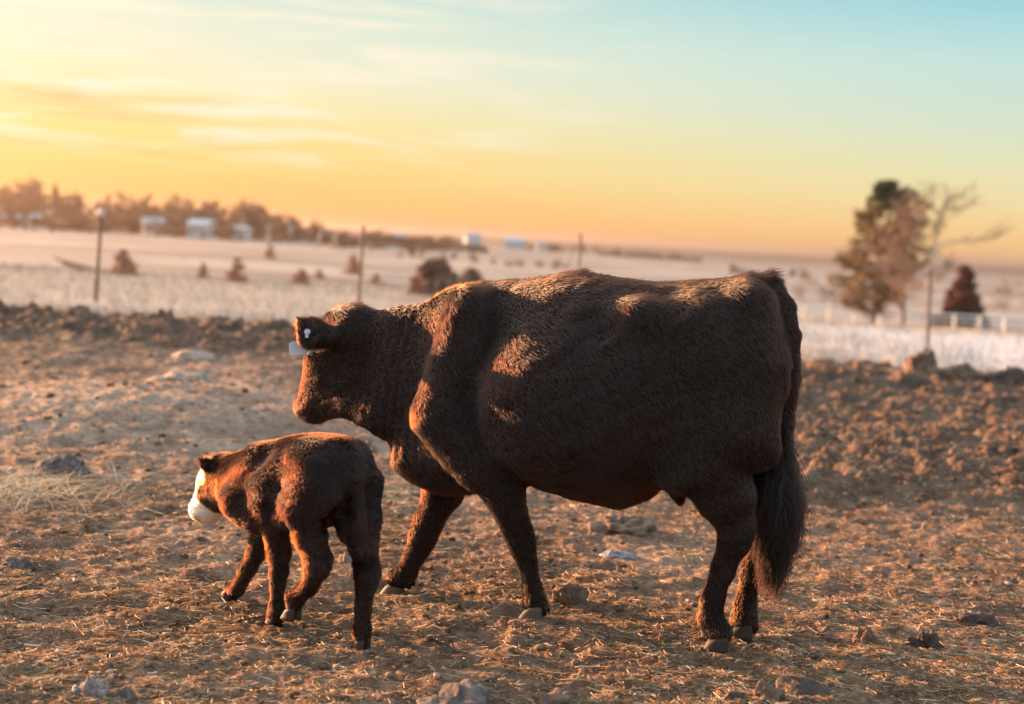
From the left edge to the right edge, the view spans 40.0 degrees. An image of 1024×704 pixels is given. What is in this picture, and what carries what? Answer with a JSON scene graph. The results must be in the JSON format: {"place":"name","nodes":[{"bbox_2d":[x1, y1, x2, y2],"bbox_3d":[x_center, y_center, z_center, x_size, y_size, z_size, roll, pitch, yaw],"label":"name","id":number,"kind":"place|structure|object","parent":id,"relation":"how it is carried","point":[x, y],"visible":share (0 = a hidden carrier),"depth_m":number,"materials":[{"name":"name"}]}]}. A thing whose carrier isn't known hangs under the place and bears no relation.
{"place":"outdoors","nodes":[
{"label":"outdoors","id":0,"kind":"place"},
{"bbox_2d":[398,245,428,252],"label":"bare tree","id":1,"kind":"object","parent":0,"point":[404,248],"visible":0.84,"depth_m":315.82,"materials":[{"name":"brown plant"}]},
{"bbox_2d":[0,213,1023,703],"bbox_3d":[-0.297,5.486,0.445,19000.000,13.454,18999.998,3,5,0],"label":"ground","id":2,"kind":"structure","parent":0,"point":[216,255],"depth_m":8.42,"materials":[{"name":"soil"}]},
{"bbox_2d":[0,213,13,225],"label":"bare tree","id":3,"kind":"object","parent":2,"relation":"on","point":[6,219],"visible":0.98,"depth_m":318.99,"materials":[{"name":"brown plant"}]},
{"bbox_2d":[0,199,16,218],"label":"bare tree","id":4,"kind":"object","parent":2,"relation":"on","point":[9,212],"visible":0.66,"depth_m":375.42,"materials":[{"name":"brown plant"}]},
{"bbox_2d":[0,182,23,211],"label":"bare tree","id":5,"kind":"object","parent":2,"relation":"on","point":[4,198],"visible":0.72,"depth_m":402.04,"materials":[{"name":"brown plant"}]},
{"bbox_2d":[2,556,34,569],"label":"rock","id":6,"kind":"object","parent":2,"relation":"on","point":[18,562],"visible":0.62,"depth_m":5.67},
{"bbox_2d":[10,209,46,230],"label":"bare tree","id":7,"kind":"object","parent":2,"relation":"on","point":[19,222],"visible":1,"depth_m":317.44,"materials":[{"name":"brown plant"}]},
{"bbox_2d":[14,195,42,213],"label":"bare tree","id":8,"kind":"object","parent":2,"relation":"on","point":[23,207],"visible":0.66,"depth_m":381.25,"materials":[{"name":"brown plant"}]},
{"bbox_2d":[16,213,42,229],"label":"house","id":9,"kind":"structure","parent":2,"relation":"on","point":[31,227],"depth_m":342.77,"materials":[{"name":"white"}]},
{"bbox_2d":[13,178,48,212],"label":"bare tree","id":10,"kind":"object","parent":2,"relation":"on","point":[38,197],"visible":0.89,"depth_m":386.22,"materials":[{"name":"brown plant"}]},
{"bbox_2d":[32,215,62,231],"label":"bare tree","id":11,"kind":"object","parent":2,"relation":"on","point":[50,218],"visible":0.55,"depth_m":319.70,"materials":[{"name":"brown plant"}]},
{"bbox_2d":[34,220,70,232],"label":"bare tree","id":12,"kind":"object","parent":2,"relation":"on","point":[56,224],"visible":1,"depth_m":312.13,"materials":[{"name":"brown plant"}]},
{"bbox_2d":[37,184,70,221],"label":"bare tree","id":13,"kind":"object","parent":2,"relation":"on","point":[57,202],"visible":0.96,"depth_m":384.29,"materials":[{"name":"brown plant"}]},
{"bbox_2d":[37,453,89,478],"bbox_3d":[-2.422,0.642,7.623,0.298,0.198,0.216,4,5,6],"label":"frozen clod","id":14,"kind":"object","parent":2,"relation":"on","point":[68,463],"visible":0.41,"depth_m":7.58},
{"bbox_2d":[53,199,81,221],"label":"bare tree","id":15,"kind":"object","parent":2,"relation":"on","point":[62,212],"visible":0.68,"depth_m":379.53,"materials":[{"name":"brown plant"}]},
{"bbox_2d":[62,190,87,217],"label":"bare tree","id":16,"kind":"object","parent":2,"relation":"on","point":[75,203],"visible":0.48,"depth_m":397.97,"materials":[{"name":"brown plant"}]},
{"bbox_2d":[63,212,95,233],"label":"bare tree","id":17,"kind":"object","parent":2,"relation":"on","point":[78,220],"visible":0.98,"depth_m":314.69,"materials":[{"name":"brown plant"}]},
{"bbox_2d":[53,257,105,270],"bbox_3d":[-16.493,-3.316,53.709,2.021,0.527,0.529,4,5,11],"label":"fallen tree","id":18,"kind":"object","parent":2,"relation":"on","point":[68,263],"visible":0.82,"depth_m":53.64,"materials":[{"name":"brown wood"}]},
{"bbox_2d":[63,304,96,318],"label":"dirt clod","id":19,"kind":"object","parent":2,"relation":"on","point":[79,311],"visible":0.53,"depth_m":15.17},
{"bbox_2d":[70,220,103,233],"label":"bare tree","id":20,"kind":"object","parent":2,"relation":"on","point":[87,226],"visible":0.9,"depth_m":315.84,"materials":[{"name":"brown plant"}]},
{"bbox_2d":[82,201,105,225],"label":"bare tree","id":21,"kind":"object","parent":2,"relation":"on","point":[94,207],"visible":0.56,"depth_m":393.90,"materials":[{"name":"brown plant"}]},
{"bbox_2d":[0,455,188,523],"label":"grass tuft","id":22,"kind":"object","parent":2,"relation":"on","point":[9,488],"visible":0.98,"depth_m":7.12,"materials":[{"name":"plant"}]},
{"bbox_2d":[80,677,109,698],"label":"rock","id":23,"kind":"object","parent":2,"relation":"on","point":[91,687],"visible":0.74,"depth_m":4.14,"materials":[{"name":"stone"}]},
{"bbox_2d":[94,209,103,301],"bbox_3d":[-7.043,-1.499,23.984,0.130,1.872,0.097,1,5,-22],"label":"steel post","id":24,"kind":"object","parent":2,"relation":"on","point":[101,214],"visible":0.87,"depth_m":23.95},
{"bbox_2d":[98,192,111,212],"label":"bare tree","id":25,"kind":"object","parent":2,"relation":"on","point":[104,205],"visible":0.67,"depth_m":434.43,"materials":[{"name":"brown plant"}]},
{"bbox_2d":[92,209,119,229],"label":"bare tree","id":26,"kind":"object","parent":2,"relation":"on","point":[107,222],"visible":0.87,"depth_m":372.88,"materials":[{"name":"brown plant"}]},
{"bbox_2d":[105,205,128,225],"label":"bare tree","id":27,"kind":"object","parent":2,"relation":"on","point":[120,210],"visible":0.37,"depth_m":386.37,"materials":[{"name":"brown plant"}]},
{"bbox_2d":[106,190,136,230],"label":"bare tree","id":28,"kind":"object","parent":2,"relation":"on","point":[117,205],"visible":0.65,"depth_m":403.41,"materials":[{"name":"brown plant"}]},
{"bbox_2d":[102,249,141,275],"bbox_3d":[-12.610,-2.830,45.726,1.201,1.085,1.325,7,6,37],"label":"cedar bush","id":29,"kind":"object","parent":2,"relation":"on","point":[124,259],"visible":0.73,"depth_m":45.62,"materials":[{"name":"brown plant"}]},
{"bbox_2d":[114,686,137,702],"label":"rock","id":30,"kind":"object","parent":2,"relation":"on","point":[125,692],"visible":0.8,"depth_m":4.14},
{"bbox_2d":[115,220,142,233],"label":"evergreen tree","id":31,"kind":"object","parent":2,"relation":"on","point":[135,225],"visible":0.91,"depth_m":363.00,"materials":[{"name":"brown plant"}]},
{"bbox_2d":[125,201,152,226],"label":"bare tree","id":32,"kind":"object","parent":2,"relation":"on","point":[139,213],"visible":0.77,"depth_m":372.55,"materials":[{"name":"brown plant"}]},
{"bbox_2d":[136,192,152,211],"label":"bare tree","id":33,"kind":"object","parent":2,"relation":"on","point":[144,204],"visible":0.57,"depth_m":435.43,"materials":[{"name":"brown plant"}]},
{"bbox_2d":[141,217,164,235],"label":"house","id":34,"kind":"structure","parent":2,"relation":"on","point":[146,220],"depth_m":337.81,"materials":[{"name":"white"}]},
{"bbox_2d":[139,220,175,237],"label":"bare tree","id":35,"kind":"object","parent":2,"relation":"on","point":[166,230],"visible":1,"depth_m":311.19,"materials":[{"name":"brown plant"}]},
{"bbox_2d":[147,203,169,227],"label":"bare tree","id":36,"kind":"object","parent":2,"relation":"on","point":[155,208],"visible":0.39,"depth_m":373.31,"materials":[{"name":"brown plant"}]},
{"bbox_2d":[155,308,174,321],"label":"dirt clod","id":37,"kind":"object","parent":2,"relation":"on","point":[168,315],"visible":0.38,"depth_m":15.21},
{"bbox_2d":[157,202,176,225],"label":"bare tree","id":38,"kind":"object","parent":2,"relation":"on","point":[168,208],"visible":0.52,"depth_m":380.40,"materials":[{"name":"brown plant"}]},
{"bbox_2d":[164,222,187,236],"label":"evergreen tree","id":39,"kind":"object","parent":2,"relation":"on","point":[176,224],"visible":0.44,"depth_m":348.48,"materials":[{"name":"brown plant"}]},
{"bbox_2d":[160,227,192,237],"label":"bare tree","id":40,"kind":"object","parent":2,"relation":"on","point":[182,232],"visible":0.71,"depth_m":319.21,"materials":[{"name":"brown plant"}]},
{"bbox_2d":[144,370,213,382],"bbox_3d":[-2.748,0.238,11.557,0.649,0.174,0.488,3,5,-5],"label":"dirt mound","id":41,"kind":"object","parent":2,"relation":"on","point":[174,376],"visible":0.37,"depth_m":11.47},
{"bbox_2d":[169,191,192,221],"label":"bare tree","id":42,"kind":"object","parent":2,"relation":"on","point":[179,205],"visible":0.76,"depth_m":397.63,"materials":[{"name":"brown plant"}]},
{"bbox_2d":[171,206,194,230],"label":"bare tree","id":43,"kind":"object","parent":2,"relation":"on","point":[181,214],"visible":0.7,"depth_m":381.19,"materials":[{"name":"brown plant"}]},
{"bbox_2d":[170,349,216,361],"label":"rock","id":44,"kind":"object","parent":2,"relation":"on","point":[196,355],"visible":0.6,"depth_m":13.11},
{"bbox_2d":[186,219,217,238],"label":"house","id":45,"kind":"structure","parent":2,"relation":"on","point":[197,227],"depth_m":332.68,"materials":[{"name":"white"}]},
{"bbox_2d":[195,263,210,278],"bbox_3d":[-10.520,-2.701,48.049,0.574,0.747,0.633,0,6,-37],"label":"cedar bush","id":46,"kind":"object","parent":2,"relation":"on","point":[202,272],"visible":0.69,"depth_m":47.99,"materials":[{"name":"brown plant"}]},
{"bbox_2d":[197,201,219,218],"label":"bare tree","id":47,"kind":"object","parent":2,"relation":"on","point":[210,207],"visible":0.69,"depth_m":393.54,"materials":[{"name":"brown plant"}]},
{"bbox_2d":[207,206,227,227],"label":"bare tree","id":48,"kind":"object","parent":2,"relation":"on","point":[220,216],"visible":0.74,"depth_m":384.15,"materials":[{"name":"brown plant"}]},
{"bbox_2d":[207,219,243,240],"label":"bare tree","id":49,"kind":"object","parent":2,"relation":"on","point":[217,232],"visible":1,"depth_m":313.55,"materials":[{"name":"brown plant"}]},
{"bbox_2d":[227,317,246,329],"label":"dirt clod","id":50,"kind":"object","parent":2,"relation":"on","point":[238,322],"visible":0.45,"depth_m":15.27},
{"bbox_2d":[224,257,250,283],"bbox_3d":[-8.504,-2.444,43.525,0.956,0.997,0.866,1,5,-21],"label":"cedar bush","id":51,"kind":"object","parent":2,"relation":"on","point":[237,268],"visible":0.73,"depth_m":43.42,"materials":[{"name":"brown plant"}]},
{"bbox_2d":[226,225,253,241],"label":"house","id":52,"kind":"structure","parent":2,"relation":"on","point":[246,235],"depth_m":322.79,"materials":[{"name":"white"}]},
{"bbox_2d":[233,209,265,239],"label":"evergreen tree","id":53,"kind":"object","parent":2,"relation":"on","point":[250,218],"visible":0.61,"depth_m":369.89,"materials":[{"name":"brown plant"}]},
{"bbox_2d":[251,218,272,236],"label":"bare tree","id":54,"kind":"object","parent":2,"relation":"on","point":[264,230],"visible":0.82,"depth_m":372.17,"materials":[{"name":"brown plant"}]},
{"bbox_2d":[258,206,279,239],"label":"bare tree","id":55,"kind":"object","parent":2,"relation":"on","point":[263,214],"visible":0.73,"depth_m":376.69,"materials":[{"name":"brown plant"}]},
{"bbox_2d":[264,244,276,257],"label":"cedar bush","id":56,"kind":"object","parent":2,"relation":"on","point":[268,251],"visible":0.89,"depth_m":169.59,"materials":[{"name":"brown plant"}]},
{"bbox_2d":[265,231,296,243],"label":"bare tree","id":57,"kind":"object","parent":2,"relation":"on","point":[285,236],"visible":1,"depth_m":319.75,"materials":[{"name":"brown plant"}]},
{"bbox_2d":[276,214,289,235],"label":"bare tree","id":58,"kind":"object","parent":2,"relation":"on","point":[280,223],"visible":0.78,"depth_m":385.89,"materials":[{"name":"brown plant"}]},
{"bbox_2d":[188,432,384,650],"bbox_3d":[-0.854,0.622,5.045,1.006,0.727,0.341,7,6,42],"label":"calf","id":59,"kind":"object","parent":2,"relation":"on","point":[302,492],"visible":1,"depth_m":4.79},
{"bbox_2d":[279,229,303,241],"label":"evergreen tree","id":60,"kind":"object","parent":2,"relation":"on","point":[295,233],"visible":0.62,"depth_m":383.14,"materials":[{"name":"brown plant"}]},
{"bbox_2d":[287,215,307,235],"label":"bare tree","id":61,"kind":"object","parent":2,"relation":"on","point":[297,223],"visible":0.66,"depth_m":396.43,"materials":[{"name":"brown plant"}]},
{"bbox_2d":[289,269,313,285],"bbox_3d":[-7.213,-2.489,48.025,0.994,0.747,1.097,3,5,-6],"label":"cedar bush","id":62,"kind":"object","parent":2,"relation":"on","point":[303,275],"visible":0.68,"depth_m":47.92,"materials":[{"name":"brown plant"}]},
{"bbox_2d":[301,224,329,237],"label":"bare tree","id":63,"kind":"object","parent":2,"relation":"on","point":[318,229],"visible":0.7,"depth_m":393.05,"materials":[{"name":"brown plant"}]},
{"bbox_2d":[298,231,333,245],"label":"bare tree","id":64,"kind":"object","parent":2,"relation":"on","point":[323,241],"visible":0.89,"depth_m":315.11,"materials":[{"name":"brown plant"}]},
{"bbox_2d":[322,229,347,239],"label":"bare tree","id":65,"kind":"object","parent":2,"relation":"on","point":[332,232],"visible":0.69,"depth_m":387.06,"materials":[{"name":"brown plant"}]},
{"bbox_2d":[329,238,358,247],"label":"bare tree","id":66,"kind":"object","parent":2,"relation":"on","point":[342,242],"visible":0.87,"depth_m":312.56,"materials":[{"name":"brown plant"}]},
{"bbox_2d":[340,254,363,274],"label":"cedar bush","id":67,"kind":"object","parent":2,"relation":"on","point":[353,268],"visible":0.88,"depth_m":136.06,"materials":[{"name":"brown plant"}]},
{"bbox_2d":[339,239,370,248],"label":"bare tree","id":68,"kind":"object","parent":2,"relation":"on","point":[350,241],"visible":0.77,"depth_m":311.54,"materials":[{"name":"brown plant"}]},
{"bbox_2d":[357,226,364,303],"bbox_3d":[-2.589,-1.223,23.991,0.092,1.854,0.052,3,5,0],"label":"steel post","id":69,"kind":"object","parent":2,"relation":"on","point":[361,263],"visible":0.65,"depth_m":23.95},
{"bbox_2d":[352,239,387,249],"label":"bare tree","id":70,"kind":"object","parent":2,"relation":"on","point":[379,246],"visible":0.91,"depth_m":310.67,"materials":[{"name":"brown plant"}]},
{"bbox_2d":[368,273,385,284],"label":"cedar bush","id":71,"kind":"object","parent":2,"relation":"on","point":[374,278],"visible":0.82,"depth_m":111.76,"materials":[{"name":"brown plant"}]},
{"bbox_2d":[366,229,393,243],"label":"bare tree","id":72,"kind":"object","parent":2,"relation":"on","point":[377,233],"visible":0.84,"depth_m":389.11,"materials":[{"name":"brown plant"}]},
{"bbox_2d":[389,236,413,247],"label":"bare tree","id":73,"kind":"object","parent":2,"relation":"on","point":[394,241],"visible":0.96,"depth_m":375.90,"materials":[{"name":"brown plant"}]},
{"bbox_2d":[405,256,458,296],"bbox_3d":[-2.194,-2.031,42.708,2.239,1.812,2.378,3,5,0],"label":"thicket","id":74,"kind":"object","parent":2,"relation":"on","point":[434,276],"visible":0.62,"depth_m":42.35,"materials":[{"name":"brown plant"}]},
{"bbox_2d":[416,678,491,703],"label":"frozen clod","id":75,"kind":"object","parent":2,"relation":"on","point":[467,691],"visible":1,"depth_m":4.22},
{"bbox_2d":[443,240,471,251],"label":"bare tree","id":76,"kind":"object","parent":2,"relation":"on","point":[450,246],"visible":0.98,"depth_m":374.92,"materials":[{"name":"brown plant"}]},
{"bbox_2d":[456,267,483,284],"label":"thicket","id":77,"kind":"object","parent":2,"relation":"on","point":[469,274],"visible":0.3,"depth_m":102.55,"materials":[{"name":"brown plant"}]},
{"bbox_2d":[462,233,482,246],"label":"house","id":78,"kind":"structure","parent":2,"relation":"on","point":[469,238],"depth_m":517.04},
{"bbox_2d":[465,245,488,253],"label":"bare tree","id":79,"kind":"object","parent":2,"relation":"on","point":[475,249],"visible":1,"depth_m":373.14,"materials":[{"name":"brown plant"}]},
{"bbox_2d":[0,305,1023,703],"bbox_3d":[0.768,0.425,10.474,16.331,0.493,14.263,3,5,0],"label":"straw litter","id":80,"kind":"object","parent":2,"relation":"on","point":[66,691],"visible":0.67,"depth_m":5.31,"materials":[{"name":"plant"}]},
{"bbox_2d":[0,309,1023,703],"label":"dirt crumbs","id":81,"kind":"object","parent":2,"relation":"on","point":[368,651],"visible":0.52,"depth_m":5.53,"materials":[{"name":"soil"}]},
{"bbox_2d":[504,237,526,249],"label":"house","id":82,"kind":"structure","parent":2,"relation":"on","point":[514,243],"depth_m":496.82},
{"bbox_2d":[535,241,548,251],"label":"house","id":83,"kind":"structure","parent":2,"relation":"on","point":[541,246],"depth_m":517.40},
{"bbox_2d":[527,687,573,703],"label":"frozen clod","id":84,"kind":"object","parent":2,"relation":"on","point":[556,695],"visible":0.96,"depth_m":4.34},
{"bbox_2d":[289,264,814,653],"bbox_3d":[0.033,0.340,5.365,2.065,1.374,0.826,5,5,18],"label":"cow","id":85,"kind":"object","parent":2,"relation":"on","point":[499,397],"visible":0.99,"depth_m":5.01},
{"bbox_2d":[550,582,588,605],"bbox_3d":[0.214,0.975,5.591,0.178,0.115,0.142,2,5,-11],"label":"rock","id":86,"kind":"object","parent":2,"relation":"on","point":[568,593],"visible":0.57,"depth_m":5.56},
{"bbox_2d":[599,549,637,559],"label":"stone","id":87,"kind":"object","parent":2,"relation":"on","point":[612,554],"visible":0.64,"depth_m":6.44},
{"bbox_2d":[587,512,656,536],"bbox_3d":[0.545,0.877,7.043,0.374,0.152,0.336,2,5,-10],"label":"rock","id":88,"kind":"object","parent":2,"relation":"on","point":[610,523],"visible":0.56,"depth_m":6.94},
{"bbox_2d":[723,691,745,701],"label":"frozen clod","id":89,"kind":"object","parent":2,"relation":"on","point":[730,695],"visible":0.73,"depth_m":4.48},
{"bbox_2d":[753,679,785,701],"bbox_3d":[0.828,1.092,4.503,0.116,0.088,0.093,3,5,2],"label":"frozen clod","id":90,"kind":"object","parent":2,"relation":"on","point":[764,690],"visible":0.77,"depth_m":4.48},
{"bbox_2d":[774,676,828,696],"bbox_3d":[0.950,1.122,4.655,0.207,0.096,0.160,4,5,16],"label":"rock","id":91,"kind":"object","parent":2,"relation":"on","point":[794,685],"visible":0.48,"depth_m":4.62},
{"bbox_2d":[793,262,819,303],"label":"brush","id":92,"kind":"object","parent":2,"relation":"on","point":[803,286],"visible":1,"depth_m":160.06,"materials":[{"name":"brown plant"}]},
{"bbox_2d":[816,283,846,306],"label":"brush","id":93,"kind":"object","parent":2,"relation":"on","point":[832,290],"visible":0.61,"depth_m":149.77,"materials":[{"name":"brown plant"}]},
{"bbox_2d":[852,626,878,646],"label":"frozen clod","id":94,"kind":"object","parent":2,"relation":"on","point":[865,635],"visible":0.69,"depth_m":5.23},
{"bbox_2d":[826,179,935,325],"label":"pine tree","id":95,"kind":"object","parent":2,"relation":"on","point":[885,193],"visible":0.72,"depth_m":110.78,"materials":[{"name":"green plant"}]},
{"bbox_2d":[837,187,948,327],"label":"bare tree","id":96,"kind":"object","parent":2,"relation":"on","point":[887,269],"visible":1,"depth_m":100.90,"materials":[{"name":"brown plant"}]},
{"bbox_2d":[868,285,918,316],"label":"brush","id":97,"kind":"object","parent":2,"relation":"on","point":[906,298],"visible":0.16,"depth_m":139.30,"materials":[{"name":"brown plant"}]},
{"bbox_2d":[797,304,1023,331],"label":"white fence","id":98,"kind":"object","parent":2,"relation":"on","point":[954,320],"visible":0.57,"depth_m":119.86,"materials":[{"name":"paint"}]},
{"bbox_2d":[903,348,940,376],"bbox_3d":[4.372,0.165,15.049,0.433,0.435,0.399,2,5,-12],"label":"rock","id":99,"kind":"object","parent":2,"relation":"on","point":[923,363],"visible":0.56,"depth_m":14.92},
{"bbox_2d":[906,629,943,649],"bbox_3d":[1.535,1.085,5.255,0.148,0.109,0.110,3,5,-4],"label":"frozen clod","id":100,"kind":"object","parent":2,"relation":"on","point":[928,639],"visible":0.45,"depth_m":5.22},
{"bbox_2d":[926,269,931,349],"bbox_3d":[6.808,-0.524,23.003,0.125,1.661,0.052,3,5,0],"label":"steel post","id":101,"kind":"object","parent":2,"relation":"on","point":[929,305],"visible":0.65,"depth_m":22.97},
{"bbox_2d":[931,299,975,326],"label":"juniper","id":102,"kind":"object","parent":2,"relation":"on","point":[958,307],"visible":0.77,"depth_m":125.17,"materials":[{"name":"brown plant"}]},
{"bbox_2d":[940,362,977,382],"bbox_3d":[4.718,0.268,14.841,0.394,0.340,0.314,4,5,7],"label":"dirt clod","id":103,"kind":"object","parent":2,"relation":"on","point":[966,372],"visible":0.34,"depth_m":14.76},
{"bbox_2d":[915,178,1016,328],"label":"bare tree","id":104,"kind":"object","parent":2,"relation":"on","point":[934,244],"visible":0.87,"depth_m":107.70,"materials":[{"name":"brown plant"}]},
{"bbox_2d":[941,262,991,326],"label":"juniper","id":105,"kind":"object","parent":2,"relation":"on","point":[963,288],"visible":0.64,"depth_m":127.08,"materials":[{"name":"brown plant"}]},
{"bbox_2d":[958,611,998,627],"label":"rock","id":106,"kind":"object","parent":2,"relation":"on","point":[973,618],"visible":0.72,"depth_m":5.57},
{"bbox_2d":[975,365,1023,385],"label":"rock","id":107,"kind":"object","parent":2,"relation":"on","point":[1008,375],"visible":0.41,"depth_m":14.54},
{"bbox_2d":[987,278,1023,310],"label":"brush","id":108,"kind":"object","parent":2,"relation":"on","point":[1001,289],"visible":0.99,"depth_m":168.05,"materials":[{"name":"brown plant"}]},
{"bbox_2d":[0,260,1023,370],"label":"dry grass","id":109,"kind":"structure","parent":0,"point":[840,323],"depth_m":28.46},
{"bbox_2d":[0,0,1023,265],"label":"sky","id":110,"kind":"structure","parent":0,"point":[742,125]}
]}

